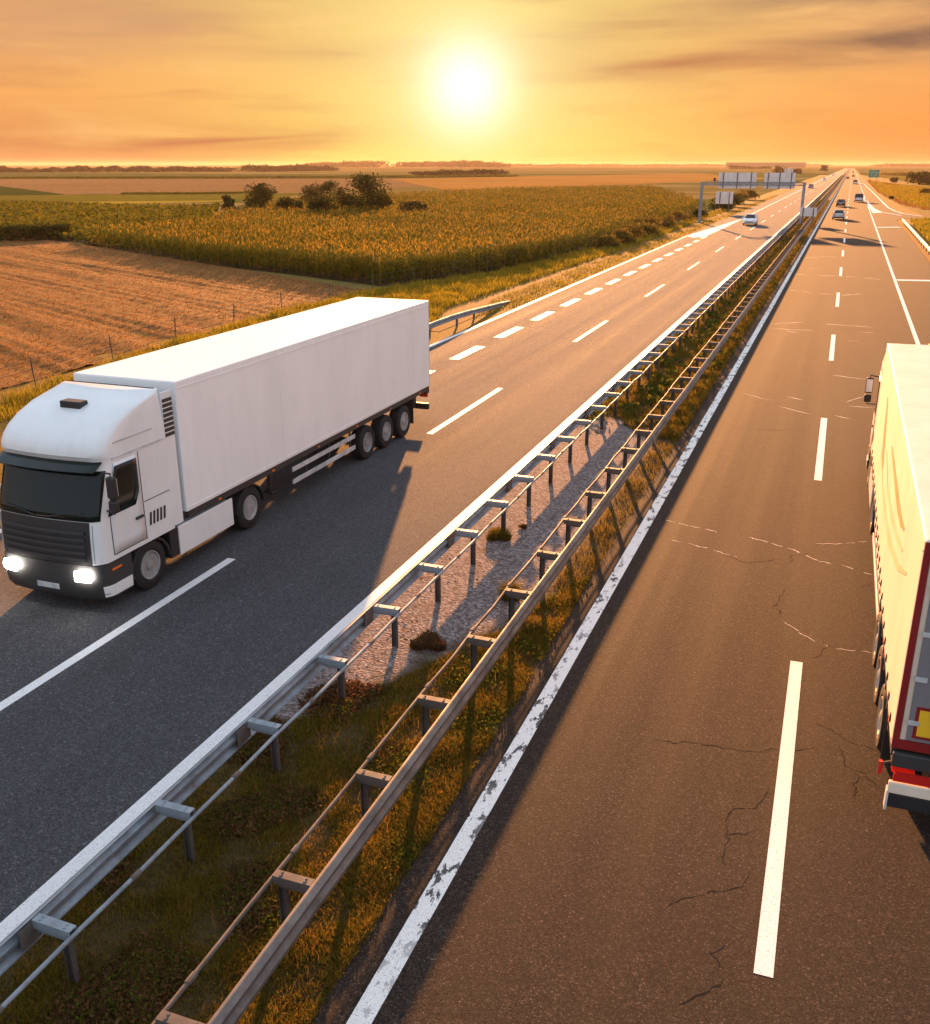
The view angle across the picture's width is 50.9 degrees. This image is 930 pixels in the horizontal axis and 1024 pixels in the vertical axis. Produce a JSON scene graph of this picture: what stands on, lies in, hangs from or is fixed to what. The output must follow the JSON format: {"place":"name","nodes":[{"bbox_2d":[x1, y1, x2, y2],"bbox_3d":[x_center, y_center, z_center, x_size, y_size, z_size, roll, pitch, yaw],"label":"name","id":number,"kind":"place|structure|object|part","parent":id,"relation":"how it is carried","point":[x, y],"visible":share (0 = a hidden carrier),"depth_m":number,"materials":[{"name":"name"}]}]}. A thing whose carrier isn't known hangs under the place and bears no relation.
{"place":"outdoors","nodes":[
{"label":"outdoors","id":0,"kind":"place"},
{"bbox_2d":[0,210,218,243],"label":"crop ground","id":1,"kind":"structure","parent":0,"point":[72,239],"depth_m":111.09,"materials":[{"name":"soil"}]},
{"bbox_2d":[0,223,71,240],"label":"crop edge","id":2,"kind":"object","parent":1,"relation":"on","point":[35,232],"visible":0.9,"depth_m":110.83,"materials":[{"name":"green plant"}]},
{"bbox_2d":[0,199,219,242],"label":"crop","id":3,"kind":"object","parent":1,"relation":"on","point":[78,216],"visible":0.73,"depth_m":151.91,"materials":[{"name":"green plant"}]},
{"bbox_2d":[0,193,303,201],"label":"yellow field","id":4,"kind":"structure","parent":0,"point":[124,197],"depth_m":257.01,"materials":[{"name":"yellow plant"}]},
{"bbox_2d":[0,238,366,388],"bbox_3d":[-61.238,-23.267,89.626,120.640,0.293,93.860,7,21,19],"label":"stubble field","id":5,"kind":"structure","parent":0,"point":[204,285],"depth_m":62.92,"materials":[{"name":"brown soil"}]},
{"bbox_2d":[0,179,422,193],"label":"brown field","id":6,"kind":"structure","parent":0,"point":[89,186],"depth_m":425.53,"materials":[{"name":"brown soil"}]},
{"bbox_2d":[121,191,276,194],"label":"weed strip","id":7,"kind":"object","parent":6,"relation":"on","point":[219,192],"visible":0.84,"depth_m":285.94,"materials":[{"name":"green plant"}]},
{"bbox_2d":[0,173,510,178],"bbox_3d":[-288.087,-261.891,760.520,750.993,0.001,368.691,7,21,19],"label":"dark field","id":8,"kind":"structure","parent":0,"point":[81,174],"depth_m":776.94,"materials":[{"name":"brown soil"}]},
{"bbox_2d":[0,174,520,178],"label":"crop edge","id":9,"kind":"object","parent":8,"relation":"on","point":[202,177],"visible":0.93,"depth_m":609.62,"materials":[{"name":"green plant"}]},
{"bbox_2d":[408,169,509,174],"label":"wood","id":10,"kind":"object","parent":8,"relation":"on","point":[468,172],"visible":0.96,"depth_m":813.66,"materials":[{"name":"green plant"}]},
{"bbox_2d":[0,208,729,421],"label":"verge grass","id":11,"kind":"structure","parent":0,"point":[495,279],"depth_m":64.53,"materials":[{"name":"green plant"}]},
{"bbox_2d":[82,184,704,284],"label":"maize ground","id":12,"kind":"structure","parent":0,"point":[306,273],"depth_m":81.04,"materials":[{"name":"green plant"}]},
{"bbox_2d":[243,182,277,207],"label":"bush","id":13,"kind":"object","parent":12,"relation":"on","point":[260,192],"visible":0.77,"depth_m":163.66,"materials":[{"name":"green plant"}]},
{"bbox_2d":[275,196,297,211],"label":"bush","id":14,"kind":"object","parent":12,"relation":"on","point":[287,201],"visible":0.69,"depth_m":156.87,"materials":[{"name":"green plant"}]},
{"bbox_2d":[294,200,302,212],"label":"bush","id":15,"kind":"object","parent":12,"relation":"on","point":[298,203],"visible":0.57,"depth_m":150.54,"materials":[{"name":"green plant"}]},
{"bbox_2d":[298,182,322,203],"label":"bush","id":16,"kind":"object","parent":12,"relation":"on","point":[309,192],"visible":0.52,"depth_m":190.34,"materials":[{"name":"green plant"}]},
{"bbox_2d":[304,193,341,216],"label":"bush","id":17,"kind":"object","parent":12,"relation":"on","point":[317,203],"visible":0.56,"depth_m":144.09,"materials":[{"name":"green plant"}]},
{"bbox_2d":[316,180,339,198],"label":"bush","id":18,"kind":"object","parent":12,"relation":"on","point":[325,187],"visible":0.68,"depth_m":189.87,"materials":[{"name":"green plant"}]},
{"bbox_2d":[328,186,358,210],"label":"bush","id":19,"kind":"object","parent":12,"relation":"on","point":[342,195],"visible":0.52,"depth_m":156.30,"materials":[{"name":"green plant"}]},
{"bbox_2d":[345,171,393,213],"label":"tree","id":20,"kind":"object","parent":12,"relation":"on","point":[369,184],"visible":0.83,"depth_m":152.72,"materials":[{"name":"green plant"}]},
{"bbox_2d":[375,193,392,209],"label":"bush","id":21,"kind":"object","parent":12,"relation":"on","point":[383,204],"visible":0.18,"depth_m":157.11,"materials":[{"name":"green plant"}]},
{"bbox_2d":[397,201,437,215],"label":"thicket","id":22,"kind":"object","parent":12,"relation":"on","point":[412,205],"visible":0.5,"depth_m":149.31,"materials":[{"name":"green plant"}]},
{"bbox_2d":[0,168,849,1023],"bbox_3d":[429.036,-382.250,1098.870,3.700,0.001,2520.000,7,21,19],"label":"median ground","id":23,"kind":"structure","parent":0,"point":[580,474],"depth_m":18.32,"materials":[{"name":"soil"}]},
{"bbox_2d":[37,678,404,1023],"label":"dry litter","id":24,"kind":"object","parent":23,"relation":"on","point":[352,689],"visible":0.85,"depth_m":11.57,"materials":[{"name":"brown plant"}]},
{"bbox_2d":[0,576,590,1023],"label":"median grass","id":25,"kind":"structure","parent":23,"relation":"on","point":[410,812],"depth_m":12.16,"materials":[{"name":"green plant"}]},
{"bbox_2d":[37,574,590,1023],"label":"ground weeds","id":26,"kind":"object","parent":23,"relation":"on","point":[157,980],"visible":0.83,"depth_m":12.34,"materials":[{"name":"green plant"}]},
{"bbox_2d":[0,169,847,1013],"bbox_3d":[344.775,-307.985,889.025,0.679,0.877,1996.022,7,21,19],"label":"crash barrier","id":27,"kind":"object","parent":23,"relation":"on","point":[38,923],"visible":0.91,"depth_m":14.16,"materials":[{"name":"metal"}]},
{"bbox_2d":[408,629,453,650],"bbox_3d":[-0.640,2.281,17.469,0.845,0.234,0.837,-16,25,-38],"label":"weed clump","id":28,"kind":"object","parent":23,"relation":"on","point":[428,639],"visible":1,"depth_m":17.37,"materials":[{"name":"green plant"}]},
{"bbox_2d":[317,428,641,696],"bbox_3d":[1.911,0.075,23.915,2.646,0.026,18.514,7,21,19],"label":"loose debris","id":29,"kind":"object","parent":23,"relation":"on","point":[460,597],"visible":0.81,"depth_m":18.58,"materials":[{"name":"grey gravel"}]},
{"bbox_2d":[484,526,513,540],"bbox_3d":[0.766,0.452,22.494,0.883,0.313,0.844,7,21,19],"label":"weed clump","id":30,"kind":"object","parent":23,"relation":"on","point":[495,533],"visible":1,"depth_m":22.38,"materials":[{"name":"green plant"}]},
{"bbox_2d":[151,170,848,1023],"bbox_3d":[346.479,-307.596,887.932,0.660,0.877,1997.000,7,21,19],"label":"crash barrier","id":31,"kind":"object","parent":23,"relation":"on","point":[237,1002],"visible":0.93,"depth_m":13.49,"materials":[{"name":"metal"}]},
{"bbox_2d":[486,572,530,601],"bbox_3d":[0.869,1.463,19.331,1.039,0.526,1.070,-3,20,-8],"label":"weed clump","id":32,"kind":"object","parent":23,"relation":"on","point":[503,587],"visible":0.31,"depth_m":19.30,"materials":[{"name":"green plant"}]},
{"bbox_2d":[518,524,527,528],"bbox_3d":[1.391,0.325,23.181,0.289,0.089,0.258,7,21,19],"label":"weed clump","id":33,"kind":"object","parent":23,"relation":"on","point":[523,525],"visible":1,"depth_m":23.14,"materials":[{"name":"green plant"}]},
{"bbox_2d":[520,612,555,635],"bbox_3d":[1.239,2.016,18.013,0.936,0.368,0.867,7,21,19],"label":"weed clump","id":34,"kind":"object","parent":23,"relation":"on","point":[531,622],"visible":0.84,"depth_m":17.92,"materials":[{"name":"green plant"}]},
{"bbox_2d":[799,207,816,224],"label":"road sign","id":35,"kind":"object","parent":23,"relation":"on","point":[812,212],"visible":0.92,"depth_m":139.04,"materials":[{"name":"metal"}]},
{"bbox_2d":[0,165,929,355],"bbox_3d":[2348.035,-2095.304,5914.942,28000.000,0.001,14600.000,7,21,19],"label":"ground","id":36,"kind":"structure","parent":0,"point":[692,189],"depth_m":1082.55,"materials":[{"name":"brown soil"}]},
{"bbox_2d":[0,186,65,194],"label":"green wedge","id":37,"kind":"object","parent":36,"relation":"attached to","point":[10,191],"visible":1,"depth_m":302.85,"materials":[{"name":"green plant"}]},
{"bbox_2d":[76,200,222,203],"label":"pale strip","id":38,"kind":"object","parent":36,"relation":"attached to","point":[117,202],"visible":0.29,"depth_m":229.00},
{"bbox_2d":[0,163,339,172],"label":"wood","id":39,"kind":"object","parent":36,"relation":"on","point":[140,168],"visible":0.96,"depth_m":1141.76,"materials":[{"name":"green plant"}]},
{"bbox_2d":[220,194,236,209],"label":"bush","id":40,"kind":"object","parent":36,"relation":"on","point":[229,202],"visible":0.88,"depth_m":172.32,"materials":[{"name":"green plant"}]},
{"bbox_2d":[296,159,510,167],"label":"wood","id":41,"kind":"object","parent":36,"relation":"on","point":[465,163],"visible":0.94,"depth_m":3109.33,"materials":[{"name":"green plant"}]},
{"bbox_2d":[0,175,826,526],"bbox_3d":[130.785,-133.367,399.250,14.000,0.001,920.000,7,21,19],"label":"verge","id":42,"kind":"structure","parent":36,"relation":"on","point":[450,331],"depth_m":59.97,"materials":[{"name":"green plant"}]},
{"bbox_2d":[0,301,509,488],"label":"guard rail","id":43,"kind":"object","parent":42,"relation":"on","point":[456,317],"visible":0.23,"depth_m":52.31,"materials":[{"name":"metal"}]},
{"bbox_2d":[0,213,682,389],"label":"wire fence","id":44,"kind":"object","parent":42,"relation":"on","point":[175,326],"visible":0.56,"depth_m":49.90,"materials":[{"name":"metal"}]},
{"bbox_2d":[591,234,620,247],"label":"verge bush","id":45,"kind":"object","parent":42,"relation":"on","point":[608,241],"visible":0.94,"depth_m":99.71,"materials":[{"name":"green plant"}]},
{"bbox_2d":[431,189,790,331],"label":"dirt strip","id":46,"kind":"object","parent":42,"relation":"on","point":[474,305],"visible":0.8,"depth_m":68.59,"materials":[{"name":"brown soil"}]},
{"bbox_2d":[609,227,637,243],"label":"verge bush","id":47,"kind":"object","parent":42,"relation":"on","point":[625,235],"visible":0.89,"depth_m":104.65,"materials":[{"name":"green plant"}]},
{"bbox_2d":[476,195,775,317],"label":"dry grass","id":48,"kind":"structure","parent":42,"relation":"on","point":[534,286],"depth_m":79.02,"materials":[{"name":"yellow plant"}]},
{"bbox_2d":[621,222,646,237],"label":"verge bush","id":49,"kind":"object","parent":42,"relation":"on","point":[636,231],"visible":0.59,"depth_m":111.07,"materials":[{"name":"green plant"}]},
{"bbox_2d":[631,214,663,229],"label":"verge bush","id":50,"kind":"object","parent":42,"relation":"on","point":[655,220],"visible":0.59,"depth_m":123.34,"materials":[{"name":"green plant"}]},
{"bbox_2d":[634,222,660,235],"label":"verge bush","id":51,"kind":"object","parent":42,"relation":"on","point":[649,228],"visible":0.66,"depth_m":117.11,"materials":[{"name":"green plant"}]},
{"bbox_2d":[658,214,678,226],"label":"verge bush","id":52,"kind":"object","parent":42,"relation":"on","point":[668,222],"visible":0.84,"depth_m":132.38,"materials":[{"name":"green plant"}]},
{"bbox_2d":[665,209,694,222],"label":"verge bush","id":53,"kind":"object","parent":42,"relation":"on","point":[678,214],"visible":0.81,"depth_m":142.99,"materials":[{"name":"green plant"}]},
{"bbox_2d":[689,208,708,217],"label":"verge bush","id":54,"kind":"object","parent":42,"relation":"on","point":[696,211],"visible":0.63,"depth_m":153.11,"materials":[{"name":"green plant"}]},
{"bbox_2d":[707,197,734,209],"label":"verge bush","id":55,"kind":"object","parent":42,"relation":"on","point":[722,206],"visible":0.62,"depth_m":185.95,"materials":[{"name":"green plant"}]},
{"bbox_2d":[715,192,733,212],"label":"road sign","id":56,"kind":"object","parent":42,"relation":"on","point":[724,197],"visible":0.94,"depth_m":172.80,"materials":[{"name":"metal"}]},
{"bbox_2d":[733,195,744,205],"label":"verge bush","id":57,"kind":"object","parent":42,"relation":"on","point":[738,200],"visible":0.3,"depth_m":199.06,"materials":[{"name":"green plant"}]},
{"bbox_2d":[733,192,749,202],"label":"verge bush","id":58,"kind":"object","parent":42,"relation":"on","point":[743,194],"visible":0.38,"depth_m":217.10,"materials":[{"name":"green plant"}]},
{"bbox_2d":[737,188,759,199],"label":"verge bush","id":59,"kind":"object","parent":42,"relation":"on","point":[752,193],"visible":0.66,"depth_m":240.17,"materials":[{"name":"green plant"}]},
{"bbox_2d":[696,172,805,224],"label":"sign gantry","id":60,"kind":"object","parent":42,"relation":"on","point":[780,180],"visible":0.93,"depth_m":140.93,"materials":[{"name":"metal"}]},
{"bbox_2d":[0,168,847,922],"bbox_3d":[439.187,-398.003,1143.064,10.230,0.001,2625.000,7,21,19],"label":"carriageway","id":61,"kind":"structure","parent":36,"relation":"on","point":[94,744],"depth_m":20.38,"materials":[{"name":"grey asphalt"}]},
{"bbox_2d":[0,297,429,599],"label":"semi truck","id":62,"kind":"object","parent":61,"relation":"on","point":[120,477],"visible":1,"depth_m":20.58,"materials":[{"name":"white paint"}]},
{"bbox_3d":[-6.466,-0.157,18.642,0.059,1.800,1.017,7,21,19],"label":"door","id":63,"kind":"part","parent":62,"relation":"part of","materials":[{"name":"white paint"}]},
{"bbox_2d":[0,168,848,941],"bbox_3d":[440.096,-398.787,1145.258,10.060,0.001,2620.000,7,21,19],"label":"lane markings","id":64,"kind":"object","parent":61,"relation":"on","point":[48,888],"visible":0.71,"depth_m":17.52,"materials":[{"name":"paint"}]},
{"bbox_2d":[743,214,757,224],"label":"car","id":65,"kind":"object","parent":61,"relation":"on","point":[750,218],"visible":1,"depth_m":138.26,"materials":[{"name":"white paint"}]},
{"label":"windows","id":66,"kind":"part","parent":65,"relation":"part of","materials":[{"name":"black glass"}]},
{"bbox_2d":[308,168,929,1023],"bbox_3d":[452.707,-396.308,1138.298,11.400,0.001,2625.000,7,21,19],"label":"carriageway","id":67,"kind":"structure","parent":36,"relation":"on","point":[596,848],"depth_m":13.88,"materials":[{"name":"grey asphalt"}]},
{"bbox_2d":[346,170,849,1023],"bbox_3d":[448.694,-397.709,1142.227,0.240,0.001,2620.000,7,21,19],"label":"worn edge line","id":68,"kind":"object","parent":67,"relation":"on","point":[372,1000],"visible":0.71,"depth_m":13.80,"materials":[{"name":"paint"}]},
{"bbox_2d":[642,294,889,1004],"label":"road cracks","id":69,"kind":"object","parent":67,"relation":"on","point":[694,996],"visible":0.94,"depth_m":13.05,"materials":[{"name":"black asphalt"}]},
{"bbox_2d":[667,235,881,652],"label":"sealed cracks","id":70,"kind":"object","parent":67,"relation":"on","point":[807,413],"visible":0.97,"depth_m":23.52,"materials":[{"name":"grey asphalt"}]},
{"bbox_2d":[832,209,845,219],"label":"car","id":71,"kind":"object","parent":67,"relation":"on","point":[838,213],"visible":1,"depth_m":151.87,"materials":[{"name":"silver metal"}]},
{"bbox_2d":[836,199,846,206],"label":"car","id":72,"kind":"object","parent":67,"relation":"on","point":[840,202],"visible":1,"depth_m":198.00,"materials":[{"name":"paint"}]},
{"bbox_2d":[754,174,929,977],"bbox_3d":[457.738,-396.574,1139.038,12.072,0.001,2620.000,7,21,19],"label":"lane markings","id":73,"kind":"object","parent":67,"relation":"on","point":[766,940],"visible":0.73,"depth_m":13.25,"materials":[{"name":"paint"}]},
{"bbox_2d":[854,193,863,201],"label":"van","id":74,"kind":"object","parent":67,"relation":"on","point":[859,197],"visible":1,"depth_m":222.07,"materials":[{"name":"silver metal"}]},
{"bbox_2d":[864,343,929,814],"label":"semi truck","id":75,"kind":"object","parent":67,"relation":"on","point":[898,468],"visible":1,"depth_m":14.02,"materials":[{"name":"white paint"}]},
{"bbox_3d":[10.865,-2.737,25.895,0.059,1.800,1.017,7,21,19],"label":"door","id":76,"kind":"part","parent":75,"relation":"part of","materials":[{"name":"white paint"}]},
{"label":"rear door","id":77,"kind":"part","parent":75,"relation":"part of","materials":[{"name":"metal"}]},
{"bbox_2d":[471,163,832,166],"bbox_3d":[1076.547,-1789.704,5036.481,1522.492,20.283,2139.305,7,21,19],"label":"wood","id":78,"kind":"object","parent":36,"relation":"on","point":[554,165],"visible":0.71,"depth_m":4909.17,"materials":[{"name":"green plant"}]},
{"bbox_2d":[728,164,771,168],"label":"wood","id":79,"kind":"object","parent":36,"relation":"on","point":[731,166],"visible":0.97,"depth_m":2009.79,"materials":[{"name":"green plant"}]},
{"bbox_2d":[726,162,805,167],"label":"woodland","id":80,"kind":"structure","parent":36,"relation":"on","point":[785,164],"depth_m":2912.95,"materials":[{"name":"brown plant"}]},
{"bbox_2d":[771,165,787,172],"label":"distant bush","id":81,"kind":"object","parent":36,"relation":"on","point":[776,170],"visible":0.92,"depth_m":900.61,"materials":[{"name":"green plant"}]},
{"bbox_2d":[784,169,792,172],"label":"road sign","id":82,"kind":"object","parent":36,"relation":"on","point":[788,170],"visible":0.49,"depth_m":505.29,"materials":[{"name":"metal"}]},
{"bbox_2d":[795,168,801,173],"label":"distant bush","id":83,"kind":"object","parent":36,"relation":"on","point":[798,170],"visible":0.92,"depth_m":948.66,"materials":[{"name":"green plant"}]},
{"bbox_2d":[820,165,827,170],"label":"distant bush","id":84,"kind":"object","parent":36,"relation":"on","point":[823,167],"visible":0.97,"depth_m":1287.95,"materials":[{"name":"green plant"}]},
{"bbox_2d":[861,175,929,235],"bbox_3d":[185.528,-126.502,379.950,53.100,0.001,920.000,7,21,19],"label":"verge","id":85,"kind":"structure","parent":36,"relation":"on","point":[926,212],"depth_m":405.12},
{"bbox_2d":[868,170,879,183],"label":"road sign","id":86,"kind":"object","parent":85,"relation":"on","point":[873,173],"visible":0.98,"depth_m":439.46,"materials":[{"name":"metal"}]},
{"bbox_2d":[889,177,898,181],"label":"distant bush","id":87,"kind":"object","parent":85,"relation":"on","point":[892,179],"visible":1,"depth_m":474.10,"materials":[{"name":"green plant"}]},
{"bbox_2d":[867,180,929,209],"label":"dry grass","id":88,"kind":"structure","parent":85,"relation":"on","point":[900,201],"depth_m":265.47,"materials":[{"name":"plant"}]},
{"bbox_2d":[867,183,929,262],"bbox_3d":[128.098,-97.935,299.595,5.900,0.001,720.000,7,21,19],"label":"dirt shoulder","id":89,"kind":"object","parent":85,"relation":"attached to","point":[894,206],"visible":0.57,"depth_m":143.27},
{"bbox_2d":[871,181,929,245],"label":"verge grass","id":90,"kind":"structure","parent":85,"relation":"on","point":[919,224],"depth_m":242.18,"materials":[{"name":"yellow plant"}]},
{"bbox_2d":[902,219,929,254],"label":"guard rail","id":91,"kind":"object","parent":85,"relation":"on","point":[917,235],"visible":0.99,"depth_m":108.51,"materials":[{"name":"metal"}]},
{"bbox_2d":[871,163,929,166],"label":"wood","id":92,"kind":"object","parent":36,"relation":"on","point":[905,165],"visible":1,"depth_m":4145.05,"materials":[{"name":"green plant"}]},
{"bbox_2d":[0,0,929,164],"label":"sky","id":93,"kind":"structure","parent":0,"point":[83,82],"materials":[{"name":"orange"}]},
{"bbox_2d":[393,174,718,189],"bbox_3d":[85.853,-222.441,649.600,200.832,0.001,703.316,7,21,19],"label":"gold field","id":94,"kind":"structure","parent":0,"point":[497,182],"depth_m":531.60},
{"bbox_2d":[513,409,690,643],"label":"edge grass","id":95,"kind":"structure","parent":0,"point":[598,527],"depth_m":22.65,"materials":[{"name":"green plant"}]},
{"bbox_2d":[585,200,829,439],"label":"median grass","id":96,"kind":"structure","parent":0,"point":[697,395],"depth_m":43.07,"materials":[{"name":"green plant"}]},
{"bbox_2d":[879,171,929,185],"bbox_3d":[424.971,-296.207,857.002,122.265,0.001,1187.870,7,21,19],"label":"amber field","id":97,"kind":"structure","parent":0,"point":[901,178],"depth_m":711.73,"materials":[{"name":"yellow plant"}]},
{"bbox_2d":[879,171,918,175],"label":"hedge","id":98,"kind":"object","parent":97,"relation":"on","point":[898,174],"visible":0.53,"depth_m":769.68,"materials":[{"name":"green plant"}]},
{"bbox_2d":[905,171,929,184],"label":"hedge","id":99,"kind":"object","parent":97,"relation":"on","point":[921,177],"visible":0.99,"depth_m":421.01,"materials":[{"name":"green plant"}]},
{"bbox_2d":[885,206,929,220],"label":"slip road","id":100,"kind":"structure","parent":0,"point":[898,216],"depth_m":162.03,"materials":[{"name":"grey asphalt"}]},
{"label":"right yellow field","id":101,"kind":"structure","parent":0,"visible":0},
{"bbox_2d":[919,188,929,193],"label":"distant bush","id":102,"kind":"object","parent":101,"relation":"on","point":[925,190],"visible":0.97,"depth_m":286.29,"materials":[{"name":"green plant"}]}
]}

